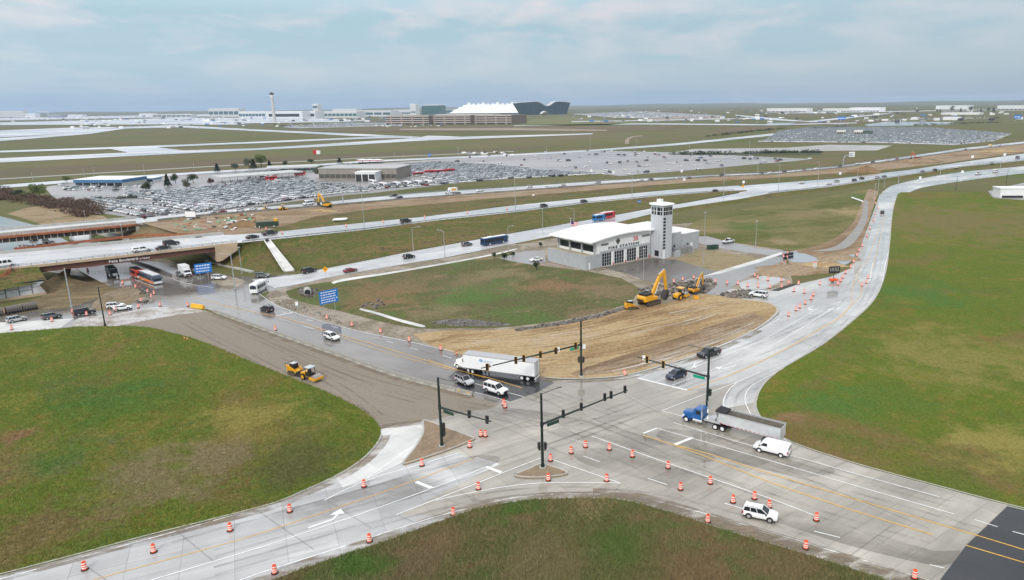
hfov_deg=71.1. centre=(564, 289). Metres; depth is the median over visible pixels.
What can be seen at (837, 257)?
soil heap
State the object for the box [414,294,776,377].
graded dirt
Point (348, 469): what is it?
kerb
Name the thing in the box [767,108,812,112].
warehouse
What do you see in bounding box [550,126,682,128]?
bare ground
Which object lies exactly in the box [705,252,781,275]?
pavement
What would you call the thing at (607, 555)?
wild grass
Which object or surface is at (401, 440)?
new pavement
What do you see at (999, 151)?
soil heap
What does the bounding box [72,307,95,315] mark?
car
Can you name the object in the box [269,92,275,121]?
control tower
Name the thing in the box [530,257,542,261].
car
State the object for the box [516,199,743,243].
embankment
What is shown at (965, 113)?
warehouse
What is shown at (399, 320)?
pavement
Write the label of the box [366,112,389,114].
window
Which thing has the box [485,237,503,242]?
side window
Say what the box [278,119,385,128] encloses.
field
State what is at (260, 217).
soil heap
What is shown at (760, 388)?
kerb
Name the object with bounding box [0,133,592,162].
runway
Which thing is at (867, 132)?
toll house
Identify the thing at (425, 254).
highway ramp
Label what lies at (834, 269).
message board
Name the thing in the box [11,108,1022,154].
distant clutter
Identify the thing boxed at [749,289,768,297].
car
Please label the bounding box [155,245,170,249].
car
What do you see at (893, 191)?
road
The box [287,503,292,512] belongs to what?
traffic drum
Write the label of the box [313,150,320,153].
airfield hut
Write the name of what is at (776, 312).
kerb
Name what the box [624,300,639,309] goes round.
skid steer
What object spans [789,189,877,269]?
dirt road
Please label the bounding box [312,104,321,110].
office block
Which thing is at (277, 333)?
concrete barrier
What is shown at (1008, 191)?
trailer office
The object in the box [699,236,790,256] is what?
driveway
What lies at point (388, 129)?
bare ground
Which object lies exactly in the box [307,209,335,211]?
soil heap
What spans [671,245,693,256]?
utility yard
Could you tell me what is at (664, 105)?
hills
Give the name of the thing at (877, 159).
embankment
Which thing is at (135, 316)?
concrete pavement
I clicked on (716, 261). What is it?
meadow
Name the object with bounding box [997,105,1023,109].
warehouse
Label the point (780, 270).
soil heap
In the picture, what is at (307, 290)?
culvert
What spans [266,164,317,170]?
vehicle shelter
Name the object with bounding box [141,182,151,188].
tree
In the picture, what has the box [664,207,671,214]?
tower window
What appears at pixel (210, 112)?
window
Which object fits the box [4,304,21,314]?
covered skip
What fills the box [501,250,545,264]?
driveway
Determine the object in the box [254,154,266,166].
tree
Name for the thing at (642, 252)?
bay door
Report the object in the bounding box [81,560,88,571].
traffic drum
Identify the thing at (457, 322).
stone lining
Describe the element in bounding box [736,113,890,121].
access road
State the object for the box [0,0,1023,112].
sky
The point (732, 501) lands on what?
traffic drum
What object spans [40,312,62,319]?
car
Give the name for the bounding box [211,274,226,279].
car
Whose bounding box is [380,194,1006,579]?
road
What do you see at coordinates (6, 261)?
van
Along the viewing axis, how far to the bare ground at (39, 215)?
380.22 m
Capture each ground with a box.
[0,103,1023,396]
[0,249,84,276]
[0,279,114,316]
[8,206,106,223]
[92,287,140,310]
[213,278,245,286]
[290,126,710,131]
[400,128,606,130]
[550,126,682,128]
[571,313,766,374]
[648,116,722,120]
[715,126,779,132]
[781,120,890,125]
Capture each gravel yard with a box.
[671,148,779,152]
[771,145,891,150]
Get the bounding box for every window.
[75,183,121,185]
[153,115,190,116]
[209,111,237,114]
[239,114,264,115]
[269,114,298,116]
[319,174,395,177]
[325,113,355,115]
[355,174,374,180]
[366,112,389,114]
[422,106,439,113]
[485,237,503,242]
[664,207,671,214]
[767,111,805,111]
[1002,196,1022,197]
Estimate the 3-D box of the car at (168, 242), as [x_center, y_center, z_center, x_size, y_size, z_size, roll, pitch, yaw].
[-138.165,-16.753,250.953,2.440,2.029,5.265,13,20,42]
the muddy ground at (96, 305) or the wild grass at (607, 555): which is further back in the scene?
the muddy ground at (96, 305)
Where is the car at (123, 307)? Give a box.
[112,304,132,310]
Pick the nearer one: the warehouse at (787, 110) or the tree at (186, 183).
the tree at (186, 183)
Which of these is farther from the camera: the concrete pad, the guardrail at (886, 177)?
the guardrail at (886, 177)
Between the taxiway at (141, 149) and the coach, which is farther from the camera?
the taxiway at (141, 149)
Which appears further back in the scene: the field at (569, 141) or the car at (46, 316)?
the field at (569, 141)
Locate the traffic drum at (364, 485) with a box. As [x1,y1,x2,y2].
[361,479,366,487]
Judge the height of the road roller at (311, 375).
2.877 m
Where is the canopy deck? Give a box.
[435,114,485,114]
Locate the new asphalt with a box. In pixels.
[940,506,1023,579]
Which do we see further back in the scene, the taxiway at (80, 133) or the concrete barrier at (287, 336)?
the taxiway at (80, 133)
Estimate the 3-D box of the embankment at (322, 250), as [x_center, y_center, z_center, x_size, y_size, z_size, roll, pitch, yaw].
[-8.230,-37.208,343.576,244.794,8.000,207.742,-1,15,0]
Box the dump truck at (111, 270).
[104,265,118,277]
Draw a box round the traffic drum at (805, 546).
[802,540,808,550]
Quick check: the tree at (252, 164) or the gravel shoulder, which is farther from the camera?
the tree at (252, 164)
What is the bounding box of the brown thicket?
[0,184,109,217]
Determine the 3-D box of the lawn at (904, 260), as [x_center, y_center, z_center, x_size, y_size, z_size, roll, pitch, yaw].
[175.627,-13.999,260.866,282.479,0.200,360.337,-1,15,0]
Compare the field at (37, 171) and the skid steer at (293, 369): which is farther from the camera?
the field at (37, 171)
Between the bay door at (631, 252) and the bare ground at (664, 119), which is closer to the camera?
the bay door at (631, 252)
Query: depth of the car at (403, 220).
308.71 m
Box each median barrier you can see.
[133,261,171,275]
[157,143,1023,220]
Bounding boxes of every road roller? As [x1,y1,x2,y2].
[300,365,323,382]
[672,286,689,299]
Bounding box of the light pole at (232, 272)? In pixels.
[219,253,235,289]
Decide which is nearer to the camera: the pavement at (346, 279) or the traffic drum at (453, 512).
the traffic drum at (453, 512)
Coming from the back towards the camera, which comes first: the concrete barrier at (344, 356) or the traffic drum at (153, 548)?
the concrete barrier at (344, 356)
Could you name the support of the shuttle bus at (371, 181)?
on the car park at (57, 191)
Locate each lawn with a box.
[0,326,380,574]
[757,191,1023,508]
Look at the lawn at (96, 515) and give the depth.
123.43 m
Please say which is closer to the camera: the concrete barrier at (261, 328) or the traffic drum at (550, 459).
the traffic drum at (550, 459)
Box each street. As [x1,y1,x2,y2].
[0,216,543,402]
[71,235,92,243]
[126,259,258,293]
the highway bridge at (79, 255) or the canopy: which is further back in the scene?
the canopy
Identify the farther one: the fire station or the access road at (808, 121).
the access road at (808, 121)
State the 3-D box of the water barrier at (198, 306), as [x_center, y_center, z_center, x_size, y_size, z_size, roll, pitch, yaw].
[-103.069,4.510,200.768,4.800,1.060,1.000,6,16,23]
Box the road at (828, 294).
[616,266,853,389]
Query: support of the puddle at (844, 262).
on the dirt road at (854, 247)
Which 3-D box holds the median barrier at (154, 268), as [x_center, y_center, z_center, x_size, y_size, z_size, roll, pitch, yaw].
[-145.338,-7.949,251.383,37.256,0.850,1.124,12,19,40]
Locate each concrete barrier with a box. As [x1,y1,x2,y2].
[249,322,257,327]
[257,325,265,330]
[265,328,274,333]
[274,331,282,336]
[282,334,291,339]
[291,337,300,342]
[300,340,309,346]
[310,343,319,349]
[320,346,329,353]
[330,350,339,356]
[340,353,350,360]
[350,357,361,364]
[361,361,372,368]
[372,365,383,372]
[384,369,396,376]
[396,373,410,380]
[410,377,424,384]
[425,380,439,387]
[440,384,455,391]
[456,388,472,395]
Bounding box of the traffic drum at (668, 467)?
[665,461,670,469]
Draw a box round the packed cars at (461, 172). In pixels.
[58,111,1010,206]
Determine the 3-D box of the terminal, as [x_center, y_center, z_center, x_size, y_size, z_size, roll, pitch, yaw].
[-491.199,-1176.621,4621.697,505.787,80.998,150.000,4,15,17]
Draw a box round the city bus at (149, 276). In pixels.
[139,269,162,283]
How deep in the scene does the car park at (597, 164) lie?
693.09 m
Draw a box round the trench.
[771,283,796,290]
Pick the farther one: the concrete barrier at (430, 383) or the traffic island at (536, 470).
the concrete barrier at (430, 383)
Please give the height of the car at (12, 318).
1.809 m
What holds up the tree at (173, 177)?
on the car park at (57, 191)
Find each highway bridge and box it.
[0,217,150,242]
[0,232,237,271]
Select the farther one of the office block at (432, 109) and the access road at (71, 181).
the office block at (432, 109)
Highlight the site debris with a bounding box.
[15,213,255,247]
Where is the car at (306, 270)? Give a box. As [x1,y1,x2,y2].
[300,267,316,273]
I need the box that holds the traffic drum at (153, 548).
[150,543,157,553]
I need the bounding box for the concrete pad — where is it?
[0,318,72,332]
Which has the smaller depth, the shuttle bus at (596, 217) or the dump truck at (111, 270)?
the dump truck at (111, 270)
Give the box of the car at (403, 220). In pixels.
[400,218,411,222]
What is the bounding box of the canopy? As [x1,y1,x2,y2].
[354,170,381,180]
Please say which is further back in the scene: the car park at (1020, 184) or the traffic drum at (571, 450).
the car park at (1020, 184)
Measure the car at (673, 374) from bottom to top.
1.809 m
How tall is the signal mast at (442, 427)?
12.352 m
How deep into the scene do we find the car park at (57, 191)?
513.35 m
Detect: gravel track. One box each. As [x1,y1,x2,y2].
[625,135,642,143]
[815,200,867,250]
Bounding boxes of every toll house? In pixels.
[837,130,845,133]
[854,130,862,133]
[863,131,872,133]
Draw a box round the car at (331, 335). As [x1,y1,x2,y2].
[323,330,339,340]
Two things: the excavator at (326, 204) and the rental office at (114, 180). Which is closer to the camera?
the excavator at (326, 204)
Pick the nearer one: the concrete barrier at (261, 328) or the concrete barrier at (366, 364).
the concrete barrier at (366, 364)
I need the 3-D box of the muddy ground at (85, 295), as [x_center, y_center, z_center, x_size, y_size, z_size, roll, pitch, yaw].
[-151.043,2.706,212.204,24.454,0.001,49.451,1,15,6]
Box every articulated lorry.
[454,350,539,380]
[681,401,785,439]
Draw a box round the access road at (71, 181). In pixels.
[0,133,773,187]
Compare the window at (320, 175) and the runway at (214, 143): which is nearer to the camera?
the window at (320, 175)
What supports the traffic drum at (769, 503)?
on the road at (901, 548)
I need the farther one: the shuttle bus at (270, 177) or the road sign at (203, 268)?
the shuttle bus at (270, 177)
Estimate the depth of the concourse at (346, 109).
4784.62 m
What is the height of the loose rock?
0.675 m
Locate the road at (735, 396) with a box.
[690,191,894,407]
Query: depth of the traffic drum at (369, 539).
91.35 m
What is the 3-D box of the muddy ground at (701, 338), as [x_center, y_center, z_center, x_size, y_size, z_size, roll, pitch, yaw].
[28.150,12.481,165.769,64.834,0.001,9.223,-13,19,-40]
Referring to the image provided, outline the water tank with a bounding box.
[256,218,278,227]
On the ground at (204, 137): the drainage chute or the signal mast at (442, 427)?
the drainage chute
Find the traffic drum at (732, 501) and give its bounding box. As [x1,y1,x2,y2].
[730,494,735,503]
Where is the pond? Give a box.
[865,122,959,125]
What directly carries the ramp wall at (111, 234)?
on the ground at (204, 137)
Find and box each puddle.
[787,253,818,262]
[836,254,854,264]
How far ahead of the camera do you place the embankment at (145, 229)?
295.97 m
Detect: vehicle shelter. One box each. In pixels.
[212,170,302,183]
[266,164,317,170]
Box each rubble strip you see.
[643,280,712,295]
[724,290,756,298]
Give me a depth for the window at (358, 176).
538.10 m
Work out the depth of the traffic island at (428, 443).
118.42 m
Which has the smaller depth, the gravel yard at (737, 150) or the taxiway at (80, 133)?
the gravel yard at (737, 150)
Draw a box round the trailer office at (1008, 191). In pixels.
[992,186,1023,197]
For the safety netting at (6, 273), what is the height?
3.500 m
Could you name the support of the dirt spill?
on the road at (901, 548)
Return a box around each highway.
[142,142,1023,222]
[196,185,745,243]
[739,154,1023,198]
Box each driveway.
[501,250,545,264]
[605,258,715,283]
[674,250,797,294]
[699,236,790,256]
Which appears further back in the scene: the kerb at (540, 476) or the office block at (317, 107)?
the office block at (317, 107)
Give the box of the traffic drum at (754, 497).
[751,491,757,499]
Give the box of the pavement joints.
[72,336,1002,578]
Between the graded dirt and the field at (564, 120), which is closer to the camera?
the graded dirt
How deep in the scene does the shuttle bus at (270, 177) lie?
556.04 m
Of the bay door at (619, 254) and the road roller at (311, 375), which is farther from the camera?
the bay door at (619, 254)
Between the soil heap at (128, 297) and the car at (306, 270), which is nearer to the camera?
the soil heap at (128, 297)
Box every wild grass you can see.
[271,494,894,579]
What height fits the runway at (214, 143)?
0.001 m
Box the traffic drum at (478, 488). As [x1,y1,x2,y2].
[475,482,480,490]
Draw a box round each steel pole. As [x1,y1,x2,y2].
[64,268,72,306]
[98,287,105,325]
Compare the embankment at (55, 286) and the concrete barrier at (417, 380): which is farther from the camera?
the embankment at (55, 286)
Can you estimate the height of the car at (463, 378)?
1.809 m
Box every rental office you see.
[73,176,146,185]
[317,164,410,179]
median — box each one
[144,144,1023,234]
[234,152,1023,234]
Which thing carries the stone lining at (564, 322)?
on the gravel shoulder
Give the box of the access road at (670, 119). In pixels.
[571,118,776,121]
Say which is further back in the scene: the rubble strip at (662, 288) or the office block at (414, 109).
the office block at (414, 109)
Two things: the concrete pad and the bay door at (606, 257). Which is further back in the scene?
the bay door at (606, 257)
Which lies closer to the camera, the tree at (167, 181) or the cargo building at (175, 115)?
the tree at (167, 181)
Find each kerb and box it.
[0,435,382,576]
[274,497,884,578]
[403,420,474,463]
[514,463,567,476]
[546,298,779,378]
[754,196,1023,509]
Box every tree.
[10,189,27,195]
[26,183,46,194]
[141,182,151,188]
[163,173,171,186]
[170,174,178,182]
[181,179,190,187]
[186,173,198,182]
[213,163,220,171]
[243,158,251,168]
[249,159,257,168]
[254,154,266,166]
[313,165,323,173]
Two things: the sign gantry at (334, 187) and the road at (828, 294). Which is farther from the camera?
the sign gantry at (334, 187)
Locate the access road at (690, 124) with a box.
[514,123,846,125]
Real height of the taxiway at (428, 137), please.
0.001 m
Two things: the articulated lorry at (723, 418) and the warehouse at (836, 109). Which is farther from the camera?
the warehouse at (836, 109)
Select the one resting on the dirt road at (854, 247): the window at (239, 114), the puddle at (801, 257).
the puddle at (801, 257)
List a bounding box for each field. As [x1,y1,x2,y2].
[0,125,819,183]
[0,145,563,180]
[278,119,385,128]
[520,116,641,124]
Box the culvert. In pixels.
[304,287,310,294]
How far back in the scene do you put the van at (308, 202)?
365.73 m
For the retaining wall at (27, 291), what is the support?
on the ground at (204, 137)
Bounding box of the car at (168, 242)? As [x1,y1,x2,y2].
[162,239,179,245]
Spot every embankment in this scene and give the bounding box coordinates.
[0,267,46,289]
[40,269,93,298]
[110,224,185,240]
[145,140,1023,218]
[209,190,746,271]
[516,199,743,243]
[741,161,1023,202]
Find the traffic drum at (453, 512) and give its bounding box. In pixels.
[450,507,456,516]
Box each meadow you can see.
[286,251,638,328]
[673,250,759,270]
[687,187,874,250]
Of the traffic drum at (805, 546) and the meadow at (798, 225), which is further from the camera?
the meadow at (798, 225)
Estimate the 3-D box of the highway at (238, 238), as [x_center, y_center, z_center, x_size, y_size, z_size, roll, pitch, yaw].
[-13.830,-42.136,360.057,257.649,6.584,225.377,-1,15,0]
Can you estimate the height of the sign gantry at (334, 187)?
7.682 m
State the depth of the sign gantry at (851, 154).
630.77 m
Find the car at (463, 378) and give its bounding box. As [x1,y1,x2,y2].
[454,372,474,385]
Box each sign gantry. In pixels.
[323,185,343,202]
[843,152,854,163]
[1014,115,1022,122]
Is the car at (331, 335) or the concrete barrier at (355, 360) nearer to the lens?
the concrete barrier at (355, 360)
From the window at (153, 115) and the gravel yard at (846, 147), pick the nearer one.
the gravel yard at (846, 147)
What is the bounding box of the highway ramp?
[252,193,739,287]
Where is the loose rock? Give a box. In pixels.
[136,278,752,330]
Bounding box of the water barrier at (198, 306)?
[190,303,204,308]
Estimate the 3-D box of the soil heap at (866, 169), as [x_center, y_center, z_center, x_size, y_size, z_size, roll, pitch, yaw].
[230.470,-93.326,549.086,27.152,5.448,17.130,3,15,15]
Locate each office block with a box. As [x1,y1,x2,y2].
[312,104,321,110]
[399,110,409,114]
[410,104,419,114]
[421,105,445,114]
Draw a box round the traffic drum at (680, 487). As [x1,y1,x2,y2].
[678,482,683,490]
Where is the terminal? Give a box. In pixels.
[448,102,518,113]
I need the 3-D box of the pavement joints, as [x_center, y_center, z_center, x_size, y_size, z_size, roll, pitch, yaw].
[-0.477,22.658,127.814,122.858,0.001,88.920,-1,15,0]
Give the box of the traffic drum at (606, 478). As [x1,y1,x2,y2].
[604,473,609,481]
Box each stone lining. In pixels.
[429,319,510,325]
[515,307,625,330]
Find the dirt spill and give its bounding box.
[8,314,927,579]
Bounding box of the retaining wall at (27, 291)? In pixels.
[0,279,46,301]
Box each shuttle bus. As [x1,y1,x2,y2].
[129,266,142,277]
[249,279,268,292]
[265,176,276,179]
[368,179,376,183]
[592,214,605,220]
[599,211,615,218]
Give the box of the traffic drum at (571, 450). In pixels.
[569,446,573,453]
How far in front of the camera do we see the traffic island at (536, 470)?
108.19 m
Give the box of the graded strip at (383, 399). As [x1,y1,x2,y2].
[124,311,498,428]
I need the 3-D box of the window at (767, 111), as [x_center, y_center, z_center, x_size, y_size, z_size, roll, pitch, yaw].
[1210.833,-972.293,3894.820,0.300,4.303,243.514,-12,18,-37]
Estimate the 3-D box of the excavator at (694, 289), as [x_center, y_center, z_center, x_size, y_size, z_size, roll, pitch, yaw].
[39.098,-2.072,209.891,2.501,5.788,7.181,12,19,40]
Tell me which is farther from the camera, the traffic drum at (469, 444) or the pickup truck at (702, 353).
the pickup truck at (702, 353)
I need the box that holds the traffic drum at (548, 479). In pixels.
[546,472,550,481]
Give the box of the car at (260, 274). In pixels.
[254,272,269,277]
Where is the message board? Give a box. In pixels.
[829,266,839,282]
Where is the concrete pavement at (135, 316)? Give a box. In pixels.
[72,307,206,326]
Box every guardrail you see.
[149,153,922,215]
[242,190,724,243]
[768,160,1021,192]
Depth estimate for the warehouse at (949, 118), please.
2013.86 m
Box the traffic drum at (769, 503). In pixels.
[767,499,771,508]
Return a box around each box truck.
[177,263,191,276]
[445,187,456,193]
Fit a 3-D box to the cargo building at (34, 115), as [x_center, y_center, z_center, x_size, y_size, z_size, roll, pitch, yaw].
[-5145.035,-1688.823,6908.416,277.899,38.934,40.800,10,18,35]
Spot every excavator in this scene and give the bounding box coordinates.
[317,192,331,207]
[637,269,668,306]
[688,273,704,294]
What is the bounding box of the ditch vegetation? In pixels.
[678,152,820,154]
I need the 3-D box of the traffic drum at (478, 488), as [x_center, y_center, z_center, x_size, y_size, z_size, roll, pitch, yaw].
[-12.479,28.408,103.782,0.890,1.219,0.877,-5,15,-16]
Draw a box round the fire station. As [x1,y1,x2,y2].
[548,199,699,269]
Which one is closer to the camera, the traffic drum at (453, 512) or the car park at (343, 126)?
the traffic drum at (453, 512)
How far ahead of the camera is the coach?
285.72 m
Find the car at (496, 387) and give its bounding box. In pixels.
[482,379,508,395]
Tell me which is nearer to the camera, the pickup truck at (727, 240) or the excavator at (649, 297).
the excavator at (649, 297)
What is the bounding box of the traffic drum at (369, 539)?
[366,533,372,543]
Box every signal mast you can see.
[437,377,490,446]
[481,320,585,376]
[537,385,627,468]
[637,344,711,414]
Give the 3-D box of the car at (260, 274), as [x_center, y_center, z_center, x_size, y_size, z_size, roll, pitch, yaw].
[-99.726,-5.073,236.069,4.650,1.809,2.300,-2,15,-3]
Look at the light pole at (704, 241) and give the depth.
244.41 m
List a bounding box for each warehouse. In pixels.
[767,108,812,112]
[823,108,849,111]
[850,107,885,111]
[936,105,973,110]
[941,112,983,114]
[943,117,960,119]
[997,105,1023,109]
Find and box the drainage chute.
[264,239,294,271]
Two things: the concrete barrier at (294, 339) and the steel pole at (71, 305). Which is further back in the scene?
the steel pole at (71, 305)
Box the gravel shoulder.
[266,223,792,379]
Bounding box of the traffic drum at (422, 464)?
[419,458,424,466]
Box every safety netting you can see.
[0,266,10,276]
[14,233,201,249]
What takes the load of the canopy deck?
on the ground at (204, 137)
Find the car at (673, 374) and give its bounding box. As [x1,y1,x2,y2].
[665,367,686,380]
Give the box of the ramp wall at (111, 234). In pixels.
[89,232,129,242]
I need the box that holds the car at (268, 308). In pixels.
[260,304,274,312]
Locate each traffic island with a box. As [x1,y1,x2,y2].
[403,420,474,464]
[514,464,567,478]
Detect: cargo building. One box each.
[0,111,27,116]
[24,113,39,117]
[37,111,49,113]
[47,115,65,117]
[68,114,86,116]
[139,113,156,115]
[152,114,196,117]
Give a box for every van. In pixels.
[0,257,15,266]
[302,199,314,205]
[753,437,791,457]
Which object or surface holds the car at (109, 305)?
on the street at (170, 292)
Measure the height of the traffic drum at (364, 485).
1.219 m
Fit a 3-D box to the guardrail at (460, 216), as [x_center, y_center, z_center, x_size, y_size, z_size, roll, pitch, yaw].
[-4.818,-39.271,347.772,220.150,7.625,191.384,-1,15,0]
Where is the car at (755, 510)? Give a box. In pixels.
[742,501,778,523]
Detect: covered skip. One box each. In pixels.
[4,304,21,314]
[21,301,37,311]
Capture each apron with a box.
[0,114,208,119]
[0,118,363,124]
[0,127,114,137]
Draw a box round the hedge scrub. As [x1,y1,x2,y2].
[97,121,998,198]
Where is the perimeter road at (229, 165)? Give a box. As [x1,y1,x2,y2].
[0,151,513,179]
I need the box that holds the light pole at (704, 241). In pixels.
[703,212,706,264]
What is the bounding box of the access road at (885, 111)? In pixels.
[778,109,996,113]
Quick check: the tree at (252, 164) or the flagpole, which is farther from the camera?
the tree at (252, 164)
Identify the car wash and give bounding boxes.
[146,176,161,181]
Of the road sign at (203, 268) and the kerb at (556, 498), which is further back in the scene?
the road sign at (203, 268)
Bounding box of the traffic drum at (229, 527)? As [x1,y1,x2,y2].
[227,522,233,531]
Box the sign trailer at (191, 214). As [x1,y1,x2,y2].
[185,211,195,218]
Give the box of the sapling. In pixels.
[533,261,539,269]
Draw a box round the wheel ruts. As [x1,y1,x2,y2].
[471,308,751,370]
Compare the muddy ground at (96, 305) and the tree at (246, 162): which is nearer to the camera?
the muddy ground at (96, 305)
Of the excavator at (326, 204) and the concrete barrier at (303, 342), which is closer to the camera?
the concrete barrier at (303, 342)
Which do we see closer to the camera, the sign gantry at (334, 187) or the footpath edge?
the footpath edge
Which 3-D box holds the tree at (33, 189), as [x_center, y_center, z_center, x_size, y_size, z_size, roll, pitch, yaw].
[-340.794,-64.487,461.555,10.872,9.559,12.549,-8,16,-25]
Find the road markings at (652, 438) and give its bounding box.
[94,216,1023,579]
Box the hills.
[40,100,1023,115]
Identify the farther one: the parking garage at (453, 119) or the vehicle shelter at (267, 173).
the parking garage at (453, 119)
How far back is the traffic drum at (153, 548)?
89.77 m
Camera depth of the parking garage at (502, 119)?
2164.78 m
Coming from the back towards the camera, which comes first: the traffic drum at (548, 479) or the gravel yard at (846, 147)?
the gravel yard at (846, 147)
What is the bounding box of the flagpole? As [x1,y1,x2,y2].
[571,221,578,225]
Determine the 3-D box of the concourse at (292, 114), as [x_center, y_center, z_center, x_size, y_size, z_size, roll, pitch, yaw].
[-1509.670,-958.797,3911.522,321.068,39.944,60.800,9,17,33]
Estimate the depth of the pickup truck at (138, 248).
238.64 m
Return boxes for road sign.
[194,262,211,278]
[319,288,338,313]
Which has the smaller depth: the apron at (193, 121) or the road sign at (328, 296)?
the road sign at (328, 296)
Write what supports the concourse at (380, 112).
on the ground at (204, 137)
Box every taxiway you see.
[0,125,392,140]
[105,146,182,153]
[401,135,456,141]
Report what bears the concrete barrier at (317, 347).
on the ground at (204, 137)
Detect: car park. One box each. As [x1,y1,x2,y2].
[46,158,478,218]
[287,123,398,127]
[457,151,807,182]
[578,111,720,119]
[761,136,1004,144]
[989,183,1023,199]
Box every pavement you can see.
[331,249,515,283]
[337,422,422,486]
[359,308,424,326]
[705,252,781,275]
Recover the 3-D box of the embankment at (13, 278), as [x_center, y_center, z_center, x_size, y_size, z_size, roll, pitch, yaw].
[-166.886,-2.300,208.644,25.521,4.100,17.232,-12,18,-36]
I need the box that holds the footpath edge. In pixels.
[205,260,253,272]
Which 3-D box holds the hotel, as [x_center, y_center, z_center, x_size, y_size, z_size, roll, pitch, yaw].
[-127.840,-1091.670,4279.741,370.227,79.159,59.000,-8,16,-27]
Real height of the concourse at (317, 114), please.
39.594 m
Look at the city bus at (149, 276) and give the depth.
229.24 m
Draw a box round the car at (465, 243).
[461,241,472,246]
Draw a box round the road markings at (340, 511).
[0,143,1023,579]
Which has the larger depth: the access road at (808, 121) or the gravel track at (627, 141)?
the access road at (808, 121)
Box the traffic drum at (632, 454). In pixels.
[630,449,634,457]
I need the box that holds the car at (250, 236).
[245,234,258,238]
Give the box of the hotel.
[512,101,569,114]
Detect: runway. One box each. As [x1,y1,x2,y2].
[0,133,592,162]
[0,136,418,152]
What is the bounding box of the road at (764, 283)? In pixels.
[739,276,784,289]
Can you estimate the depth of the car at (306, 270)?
240.75 m
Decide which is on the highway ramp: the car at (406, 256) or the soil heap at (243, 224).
the car at (406, 256)
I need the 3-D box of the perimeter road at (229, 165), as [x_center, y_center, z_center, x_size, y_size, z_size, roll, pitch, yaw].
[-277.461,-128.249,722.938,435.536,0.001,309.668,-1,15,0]
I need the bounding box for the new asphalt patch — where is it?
[449,367,554,401]
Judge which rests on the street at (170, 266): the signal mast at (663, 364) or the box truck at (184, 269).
the box truck at (184, 269)
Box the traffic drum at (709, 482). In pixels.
[707,476,712,484]
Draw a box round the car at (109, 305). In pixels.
[105,301,124,308]
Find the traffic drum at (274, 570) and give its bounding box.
[271,564,278,574]
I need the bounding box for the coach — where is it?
[480,234,508,245]
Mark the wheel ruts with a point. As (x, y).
(667, 358)
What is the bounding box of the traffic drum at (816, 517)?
[813,512,819,521]
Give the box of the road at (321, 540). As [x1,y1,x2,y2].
[0,430,498,579]
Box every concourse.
[208,108,245,116]
[239,111,265,117]
[265,111,310,118]
[310,111,324,118]
[324,111,365,117]
[332,109,361,110]
[361,110,398,115]
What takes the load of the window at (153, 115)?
in the cargo building at (175, 115)
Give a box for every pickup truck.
[131,246,151,252]
[261,229,277,235]
[696,346,721,358]
[722,238,734,243]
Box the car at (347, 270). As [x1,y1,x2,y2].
[343,267,357,272]
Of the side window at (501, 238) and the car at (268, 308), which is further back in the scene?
the side window at (501, 238)
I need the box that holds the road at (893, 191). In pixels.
[880,166,1023,198]
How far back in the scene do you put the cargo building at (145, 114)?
6858.24 m
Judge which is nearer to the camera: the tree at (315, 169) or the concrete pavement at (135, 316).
the concrete pavement at (135, 316)
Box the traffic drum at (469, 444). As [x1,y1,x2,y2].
[467,440,472,447]
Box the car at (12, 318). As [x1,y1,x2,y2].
[5,315,27,322]
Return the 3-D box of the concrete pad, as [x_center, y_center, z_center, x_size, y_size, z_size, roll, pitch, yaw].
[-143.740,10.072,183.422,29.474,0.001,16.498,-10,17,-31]
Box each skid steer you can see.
[285,360,303,376]
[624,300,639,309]
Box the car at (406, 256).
[402,253,414,258]
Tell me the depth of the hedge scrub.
782.72 m
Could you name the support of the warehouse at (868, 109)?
on the ground at (204, 137)
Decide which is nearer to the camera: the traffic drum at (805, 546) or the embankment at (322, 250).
the traffic drum at (805, 546)
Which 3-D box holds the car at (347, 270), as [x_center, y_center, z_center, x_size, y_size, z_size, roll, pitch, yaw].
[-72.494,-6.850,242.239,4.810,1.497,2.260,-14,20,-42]
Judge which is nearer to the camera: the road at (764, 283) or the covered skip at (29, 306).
the covered skip at (29, 306)
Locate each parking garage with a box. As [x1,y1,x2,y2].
[386,115,432,124]
[433,115,473,124]
[474,114,526,123]
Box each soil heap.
[105,294,148,300]
[136,297,161,300]
[227,220,255,227]
[252,215,269,218]
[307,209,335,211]
[755,264,828,276]
[798,261,849,266]
[817,254,861,260]
[846,165,882,172]
[895,158,943,162]
[976,149,1023,152]
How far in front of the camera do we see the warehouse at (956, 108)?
3648.33 m
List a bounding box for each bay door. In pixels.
[602,252,611,266]
[614,249,623,263]
[627,247,635,261]
[639,245,647,258]
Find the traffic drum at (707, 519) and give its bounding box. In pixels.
[705,514,710,523]
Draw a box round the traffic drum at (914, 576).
[910,568,918,579]
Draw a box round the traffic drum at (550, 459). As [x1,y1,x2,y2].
[548,453,552,461]
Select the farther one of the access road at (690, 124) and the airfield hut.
the access road at (690, 124)
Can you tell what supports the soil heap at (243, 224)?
on the median at (287, 217)
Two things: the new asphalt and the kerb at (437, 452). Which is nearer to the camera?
the new asphalt

